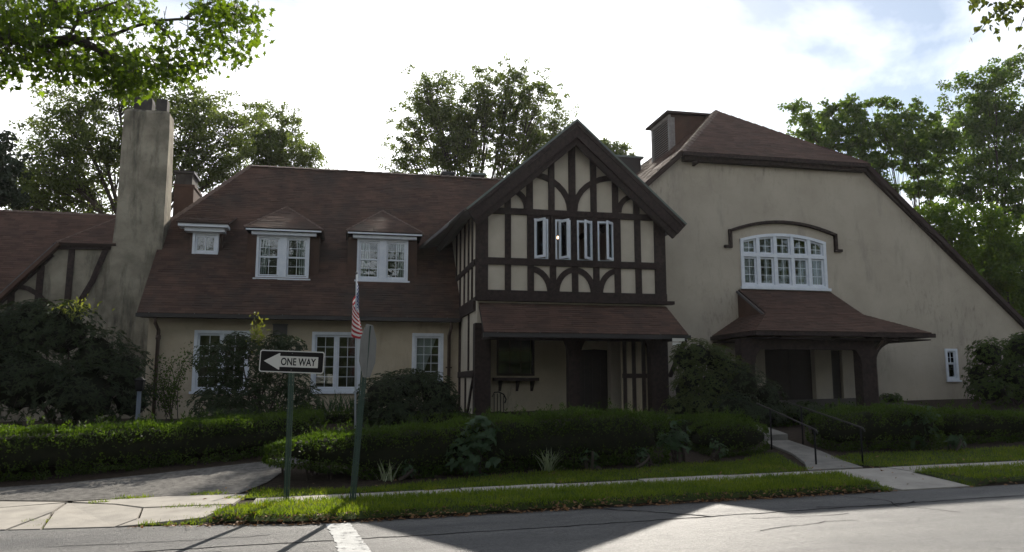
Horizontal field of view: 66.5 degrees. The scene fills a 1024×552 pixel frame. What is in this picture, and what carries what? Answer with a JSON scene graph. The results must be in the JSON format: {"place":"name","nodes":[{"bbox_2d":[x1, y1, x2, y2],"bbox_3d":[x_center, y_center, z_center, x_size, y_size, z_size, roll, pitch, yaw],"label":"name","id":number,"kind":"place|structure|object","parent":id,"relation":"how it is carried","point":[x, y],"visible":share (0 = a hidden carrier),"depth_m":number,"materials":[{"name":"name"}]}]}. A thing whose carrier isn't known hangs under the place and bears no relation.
{"place":"outdoors","nodes":[
{"label":"outdoors","id":0,"kind":"place"},
{"bbox_2d":[0,458,308,500],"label":"driveway","id":1,"kind":"structure","parent":0,"point":[237,478],"depth_m":12.74,"materials":[{"name":"grey concrete"}]},
{"bbox_2d":[0,484,1023,551],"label":"road","id":2,"kind":"structure","parent":0,"point":[979,519],"depth_m":9.02,"materials":[{"name":"grey asphalt"}]},
{"bbox_2d":[0,398,1023,524],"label":"ground","id":3,"kind":"structure","parent":0,"point":[319,480],"depth_m":14.14,"materials":[{"name":"green plant"}]},
{"bbox_2d":[0,129,33,209],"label":"background tree","id":4,"kind":"object","parent":3,"relation":"on","point":[12,194],"visible":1,"depth_m":27.23,"materials":[{"name":"green plant"}]},
{"bbox_2d":[0,294,159,429],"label":"rhododendron","id":5,"kind":"object","parent":3,"relation":"on","point":[31,377],"visible":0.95,"depth_m":17.97,"materials":[{"name":"green plant"}]},
{"bbox_2d":[0,494,246,530],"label":"driveway apron","id":6,"kind":"object","parent":3,"relation":"on","point":[112,513],"visible":0.73,"depth_m":10.72,"materials":[{"name":"concrete"}]},
{"bbox_2d":[0,0,275,109],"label":"street maple","id":7,"kind":"object","parent":3,"relation":"on","point":[29,43],"visible":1,"depth_m":11.73,"materials":[{"name":"green plant"}]},
{"bbox_2d":[2,66,273,213],"bbox_3d":[-17.247,-2.055,35.108,12.266,15.998,6.066,2,-8,-12],"label":"background tree","id":8,"kind":"object","parent":3,"relation":"on","point":[61,188],"visible":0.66,"depth_m":34.58,"materials":[{"name":"green plant"}]},
{"bbox_2d":[134,377,145,426],"bbox_3d":[-7.457,2.801,15.557,0.200,1.562,0.200,2,-8,-12],"label":"lamp post","id":9,"kind":"object","parent":3,"relation":"on","point":[139,384],"visible":0.7,"depth_m":15.57,"materials":[{"name":"grey paint"}]},
{"bbox_2d":[0,401,324,481],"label":"hedge","id":10,"kind":"object","parent":3,"relation":"on","point":[78,444],"visible":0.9,"depth_m":14.20,"materials":[{"name":"green plant"}]},
{"bbox_2d":[145,341,202,422],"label":"wiry shrub","id":11,"kind":"object","parent":3,"relation":"on","point":[171,396],"visible":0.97,"depth_m":18.88,"materials":[{"name":"green plant"}]},
{"bbox_2d":[186,312,328,430],"bbox_3d":[-5.675,2.194,17.584,3.109,2.750,1.655,2,-8,-12],"label":"rhododendron","id":12,"kind":"object","parent":3,"relation":"on","point":[219,401],"visible":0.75,"depth_m":17.40,"materials":[{"name":"green plant"}]},
{"bbox_2d":[211,99,328,175],"bbox_3d":[-12.230,-1.340,39.257,5.748,15.727,4.083,-2,-8,16],"label":"background tree","id":13,"kind":"object","parent":3,"relation":"on","point":[272,143],"visible":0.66,"depth_m":39.67,"materials":[{"name":"green plant"}]},
{"bbox_2d":[316,395,337,411],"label":"daylily","id":14,"kind":"object","parent":3,"relation":"on","point":[322,402],"visible":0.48,"depth_m":20.03,"materials":[{"name":"green plant"}]},
{"bbox_2d":[190,404,475,426],"bbox_3d":[-4.406,3.431,19.172,7.067,0.595,1.575,0,-8,3],"label":"hedge","id":15,"kind":"object","parent":3,"relation":"on","point":[343,415],"visible":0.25,"depth_m":18.90,"materials":[{"name":"green plant"}]},
{"bbox_2d":[317,395,351,411],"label":"daylily","id":16,"kind":"object","parent":3,"relation":"on","point":[334,403],"visible":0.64,"depth_m":20.12,"materials":[{"name":"green plant"}]},
{"bbox_2d":[330,390,352,411],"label":"daylily","id":17,"kind":"object","parent":3,"relation":"on","point":[339,407],"visible":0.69,"depth_m":20.12,"materials":[{"name":"green plant"}]},
{"bbox_2d":[332,392,353,409],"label":"daylily","id":18,"kind":"object","parent":3,"relation":"on","point":[352,403],"visible":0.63,"depth_m":20.18,"materials":[{"name":"green plant"}]},
{"bbox_2d":[354,271,357,432],"bbox_3d":[-3.558,1.807,17.771,0.119,3.862,0.058,2,-8,-12],"label":"flagpole","id":19,"kind":"object","parent":3,"relation":"on","point":[356,272],"visible":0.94,"depth_m":17.72,"materials":[{"name":"grey metal"}]},
{"bbox_2d":[351,282,362,338],"bbox_3d":[-3.515,0.777,17.850,0.332,1.325,0.115,-6,-10,39],"label":"flag","id":20,"kind":"object","parent":19,"relation":"hanging from","point":[356,332],"visible":0.97,"depth_m":17.83,"materials":[{"name":"fabric"}]},
{"bbox_2d":[368,460,401,481],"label":"striped grass","id":21,"kind":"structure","parent":3,"relation":"on","point":[389,475],"depth_m":13.07,"materials":[{"name":"green plant"}]},
{"bbox_2d":[391,459,417,481],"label":"bedding plant","id":22,"kind":"object","parent":3,"relation":"on","point":[408,471],"visible":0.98,"depth_m":13.21,"materials":[{"name":"green plant"}]},
{"bbox_2d":[350,368,463,427],"bbox_3d":[-2.513,3.090,18.846,2.750,1.738,1.542,2,-8,-12],"label":"rhododendron","id":23,"kind":"object","parent":3,"relation":"on","point":[391,394],"visible":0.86,"depth_m":18.59,"materials":[{"name":"green plant"}]},
{"bbox_2d":[261,398,670,480],"bbox_3d":[-0.672,2.950,14.239,7.386,1.409,1.598,2,-8,-14],"label":"hedge","id":24,"kind":"object","parent":3,"relation":"on","point":[605,435],"visible":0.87,"depth_m":13.93,"materials":[{"name":"green plant"}]},
{"bbox_2d":[443,415,504,476],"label":"hydrangea","id":25,"kind":"object","parent":3,"relation":"on","point":[472,460],"visible":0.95,"depth_m":13.57,"materials":[{"name":"green plant"}]},
{"bbox_2d":[376,53,578,178],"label":"background tree","id":26,"kind":"object","parent":3,"relation":"on","point":[441,119],"visible":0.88,"depth_m":40.33,"materials":[{"name":"green plant"}]},
{"bbox_2d":[492,391,506,414],"bbox_3d":[-0.323,3.328,19.595,0.385,0.855,0.036,2,-8,-12],"label":"iron railing","id":27,"kind":"object","parent":3,"relation":"on","point":[500,401],"visible":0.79,"depth_m":19.61,"materials":[{"name":"black metal"}]},
{"bbox_2d":[0,97,1023,421],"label":"tudor house","id":28,"kind":"structure","parent":3,"relation":"on","point":[796,267],"depth_m":22.94,"materials":[{"name":"beige paint"}]},
{"bbox_2d":[189,330,250,393],"bbox_3d":[-8.072,2.390,21.691,1.580,1.750,0.210,2,-8,-12],"label":"window","id":29,"kind":"structure","parent":28,"relation":"in","point":[194,387],"depth_m":21.66,"materials":[{"name":"white paint"}]},
{"bbox_2d":[310,332,360,393],"bbox_3d":[-5.030,2.480,22.332,1.480,1.750,0.210,2,-8,-12],"label":"window","id":30,"kind":"structure","parent":28,"relation":"in","point":[325,390],"depth_m":22.31,"materials":[{"name":"white paint"}]},
{"bbox_2d":[492,340,538,390],"bbox_3d":[0.071,2.437,21.662,1.253,1.500,0.640,2,-8,-12],"label":"porch window","id":31,"kind":"structure","parent":28,"relation":"in","point":[513,356],"depth_m":21.92,"materials":[{"name":"brown glass"}]},
{"bbox_2d":[534,217,547,258],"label":"casement window","id":32,"kind":"structure","parent":28,"relation":"in","point":[541,224],"depth_m":20.59,"materials":[{"name":"white paint"}]},
{"bbox_2d":[555,218,570,259],"bbox_3d":[1.384,-0.972,20.774,0.422,1.113,0.486,2,-8,-12],"label":"casement window","id":33,"kind":"structure","parent":28,"relation":"in","point":[565,224],"depth_m":20.73,"materials":[{"name":"white paint"}]},
{"bbox_2d":[577,220,592,260],"bbox_3d":[1.974,-0.951,20.920,0.428,1.113,0.443,2,-8,-12],"label":"casement window","id":34,"kind":"structure","parent":28,"relation":"in","point":[588,243],"depth_m":20.90,"materials":[{"name":"white paint"}]},
{"bbox_2d":[580,349,607,408],"bbox_3d":[2.354,3.222,22.182,1.192,2.278,0.070,2,-8,-12],"label":"door","id":35,"kind":"structure","parent":28,"relation":"in","point":[593,362],"depth_m":22.19,"materials":[{"name":"brown wood"}]},
{"bbox_2d":[597,220,613,260],"bbox_3d":[2.552,-0.937,21.026,0.451,1.113,0.475,2,-8,-12],"label":"casement window","id":36,"kind":"structure","parent":28,"relation":"in","point":[609,225],"depth_m":21.01,"materials":[{"name":"white paint"}]},
{"bbox_2d":[672,337,684,345],"bbox_3d":[4.221,1.654,19.771,0.324,0.220,0.060,2,-8,-12],"label":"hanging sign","id":37,"kind":"object","parent":28,"relation":"attached to","point":[678,339],"visible":0.86,"depth_m":19.76,"materials":[{"name":"white"}]},
{"bbox_2d":[740,233,831,290],"bbox_3d":[8.159,-0.414,23.557,2.960,1.720,0.380,2,-8,-12],"label":"arched window","id":38,"kind":"structure","parent":28,"relation":"in","point":[748,253],"depth_m":23.51,"materials":[{"name":"white paint"}]},
{"bbox_2d":[765,349,812,399],"bbox_3d":[8.177,3.271,23.213,1.626,2.366,0.060,2,-8,-12],"label":"entrance door","id":39,"kind":"structure","parent":28,"relation":"in","point":[787,376],"depth_m":23.26,"materials":[{"name":"brown wood"}]},
{"bbox_2d":[944,349,961,381],"bbox_3d":[13.630,2.769,24.226,0.520,1.020,0.180,2,-8,-12],"label":"small window","id":40,"kind":"structure","parent":28,"relation":"in","point":[951,355],"depth_m":24.23,"materials":[{"name":"white paint"}]},
{"bbox_2d":[21,444,1023,527],"bbox_3d":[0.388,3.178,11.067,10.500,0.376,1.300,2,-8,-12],"label":"verge","id":41,"kind":"structure","parent":3,"relation":"on","point":[512,507],"depth_m":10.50,"materials":[{"name":"green plant"}]},
{"bbox_2d":[259,350,324,501],"bbox_3d":[-3.174,2.293,11.148,0.933,2.466,0.104,0,-8,-2],"label":"one way sign","id":42,"kind":"object","parent":41,"relation":"on","point":[290,363],"visible":1,"depth_m":11.24,"materials":[{"name":"black metal"}]},
{"bbox_2d":[349,324,376,501],"bbox_3d":[-2.132,2.080,10.958,0.251,2.801,0.753,-2,-8,11],"label":"stop sign","id":43,"kind":"object","parent":41,"relation":"on","point":[367,353],"visible":0.88,"depth_m":10.94,"materials":[{"name":"grey metal"}]},
{"bbox_2d":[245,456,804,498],"bbox_3d":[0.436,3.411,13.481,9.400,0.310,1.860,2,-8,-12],"label":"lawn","id":44,"kind":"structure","parent":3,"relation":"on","point":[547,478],"depth_m":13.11,"materials":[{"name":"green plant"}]},
{"bbox_2d":[532,447,561,471],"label":"striped grass","id":45,"kind":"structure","parent":3,"relation":"on","point":[547,466],"depth_m":13.84,"materials":[{"name":"green plant"}]},
{"bbox_2d":[129,452,1018,528],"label":"fallen leaves","id":46,"kind":"object","parent":3,"relation":"on","point":[557,508],"visible":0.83,"depth_m":10.48,"materials":[{"name":"brown plant"}]},
{"bbox_2d":[579,448,601,470],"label":"bedding plant","id":47,"kind":"object","parent":3,"relation":"on","point":[593,463],"visible":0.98,"depth_m":13.91,"materials":[{"name":"green plant"}]},
{"bbox_2d":[600,136,635,155],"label":"background tree","id":48,"kind":"object","parent":3,"relation":"on","point":[614,147],"visible":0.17,"depth_m":51.68,"materials":[{"name":"green plant"}]},
{"bbox_2d":[634,447,659,468],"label":"bedding plant","id":49,"kind":"object","parent":3,"relation":"on","point":[643,453],"visible":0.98,"depth_m":14.28,"materials":[{"name":"green plant"}]},
{"bbox_2d":[654,417,690,462],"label":"hydrangea","id":50,"kind":"object","parent":3,"relation":"on","point":[674,442],"visible":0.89,"depth_m":14.63,"materials":[{"name":"green plant"}]},
{"bbox_2d":[637,406,753,450],"bbox_3d":[3.869,3.241,16.618,2.570,0.932,1.239,2,-8,-12],"label":"hedge","id":51,"kind":"object","parent":3,"relation":"on","point":[673,417],"visible":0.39,"depth_m":16.27,"materials":[{"name":"green plant"}]},
{"bbox_2d":[661,337,753,419],"bbox_3d":[4.914,2.615,19.537,2.572,2.163,1.327,2,-8,-12],"label":"garden shrub","id":52,"kind":"object","parent":3,"relation":"on","point":[692,394],"visible":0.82,"depth_m":19.25,"materials":[{"name":"green plant"}]},
{"bbox_2d":[705,438,728,461],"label":"bedding plant","id":53,"kind":"object","parent":3,"relation":"on","point":[714,457],"visible":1,"depth_m":14.71,"materials":[{"name":"green plant"}]},
{"bbox_2d":[686,408,770,457],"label":"hedge","id":54,"kind":"object","parent":3,"relation":"on","point":[732,435],"visible":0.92,"depth_m":15.48,"materials":[{"name":"green plant"}]},
{"bbox_2d":[707,362,794,426],"bbox_3d":[5.877,2.905,18.945,2.324,1.648,1.427,2,-8,-12],"label":"garden shrub","id":55,"kind":"object","parent":3,"relation":"on","point":[745,388],"visible":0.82,"depth_m":18.82,"materials":[{"name":"green plant"}]},
{"bbox_2d":[760,452,804,469],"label":"lawn","id":56,"kind":"structure","parent":3,"relation":"on","point":[778,457],"depth_m":15.07,"materials":[{"name":"green plant"}]},
{"bbox_2d":[754,401,865,427],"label":"hedge","id":57,"kind":"object","parent":3,"relation":"on","point":[786,423],"visible":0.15,"depth_m":18.78,"materials":[{"name":"green plant"}]},
{"bbox_2d":[785,400,838,424],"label":"garden shrub","id":58,"kind":"object","parent":3,"relation":"on","point":[796,409],"visible":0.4,"depth_m":18.73,"materials":[{"name":"green plant"}]},
{"bbox_2d":[777,92,969,220],"bbox_3d":[18.188,-1.546,38.030,11.258,15.795,4.798,2,-8,-12],"label":"background tree","id":59,"kind":"object","parent":3,"relation":"on","point":[906,144],"visible":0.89,"depth_m":38.43,"materials":[{"name":"green plant"}]},
{"bbox_2d":[802,396,947,452],"bbox_3d":[7.605,3.134,16.590,2.822,1.146,1.766,2,-8,-12],"label":"hedge","id":60,"kind":"object","parent":3,"relation":"on","point":[880,421],"visible":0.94,"depth_m":16.06,"materials":[{"name":"green plant"}]},
{"bbox_2d":[879,392,903,402],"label":"garden shrub","id":61,"kind":"object","parent":3,"relation":"on","point":[893,398],"visible":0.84,"depth_m":22.13,"materials":[{"name":"green plant"}]},
{"bbox_2d":[902,406,940,448],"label":"hydrangea","id":62,"kind":"object","parent":3,"relation":"on","point":[913,443],"visible":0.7,"depth_m":16.10,"materials":[{"name":"green plant"}]},
{"bbox_2d":[836,447,1023,466],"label":"lawn","id":63,"kind":"structure","parent":3,"relation":"on","point":[930,460],"depth_m":15.03,"materials":[{"name":"green plant"}]},
{"bbox_2d":[944,434,965,450],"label":"hosta","id":64,"kind":"object","parent":3,"relation":"on","point":[955,443],"visible":0.91,"depth_m":15.84,"materials":[{"name":"green plant"}]},
{"bbox_2d":[913,467,1023,486],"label":"verge","id":65,"kind":"structure","parent":3,"relation":"on","point":[985,480],"depth_m":12.16,"materials":[{"name":"green plant"}]},
{"bbox_2d":[914,197,1023,317],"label":"background tree","id":66,"kind":"object","parent":3,"relation":"on","point":[998,253],"visible":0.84,"depth_m":35.67,"materials":[{"name":"green plant"}]},
{"bbox_2d":[914,399,1023,443],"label":"hedge","id":67,"kind":"object","parent":3,"relation":"on","point":[966,422],"visible":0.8,"depth_m":16.90,"materials":[{"name":"green plant"}]},
{"bbox_2d":[921,52,1023,269],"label":"background tree","id":68,"kind":"object","parent":3,"relation":"on","point":[987,105],"visible":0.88,"depth_m":43.34,"materials":[{"name":"green plant"}]},
{"bbox_2d":[960,332,1023,406],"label":"garden shrub","id":69,"kind":"object","parent":3,"relation":"on","point":[1006,382],"visible":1,"depth_m":21.86,"materials":[{"name":"green plant"}]},
{"bbox_2d":[968,0,1023,49],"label":"street linden","id":70,"kind":"object","parent":3,"relation":"on","point":[1002,8],"visible":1,"depth_m":7.77,"materials":[{"name":"green plant"}]},
{"bbox_2d":[0,0,1023,271],"label":"sky","id":71,"kind":"structure","parent":0,"point":[624,64],"materials":[{"name":"white"}]},
{"bbox_2d":[253,461,1023,504],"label":"pavement","id":72,"kind":"structure","parent":0,"point":[900,478],"depth_m":12.46,"materials":[{"name":"concrete"}]},
{"bbox_2d":[757,398,937,470],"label":"garden path","id":73,"kind":"structure","parent":0,"point":[798,451],"depth_m":15.80,"materials":[{"name":"concrete"}]},
{"bbox_2d":[756,403,817,463],"bbox_3d":[5.401,3.131,15.420,0.034,1.192,2.638,1,-8,-6],"label":"handrail","id":74,"kind":"object","parent":73,"relation":"on","point":[814,429],"visible":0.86,"depth_m":15.19,"materials":[{"name":"black metal"}]},
{"bbox_2d":[783,400,864,465],"bbox_3d":[6.228,3.142,15.711,0.034,1.219,2.979,1,-8,-9],"label":"handrail","id":75,"kind":"object","parent":73,"relation":"on","point":[860,427],"visible":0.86,"depth_m":15.38,"materials":[{"name":"black metal"}]}
]}

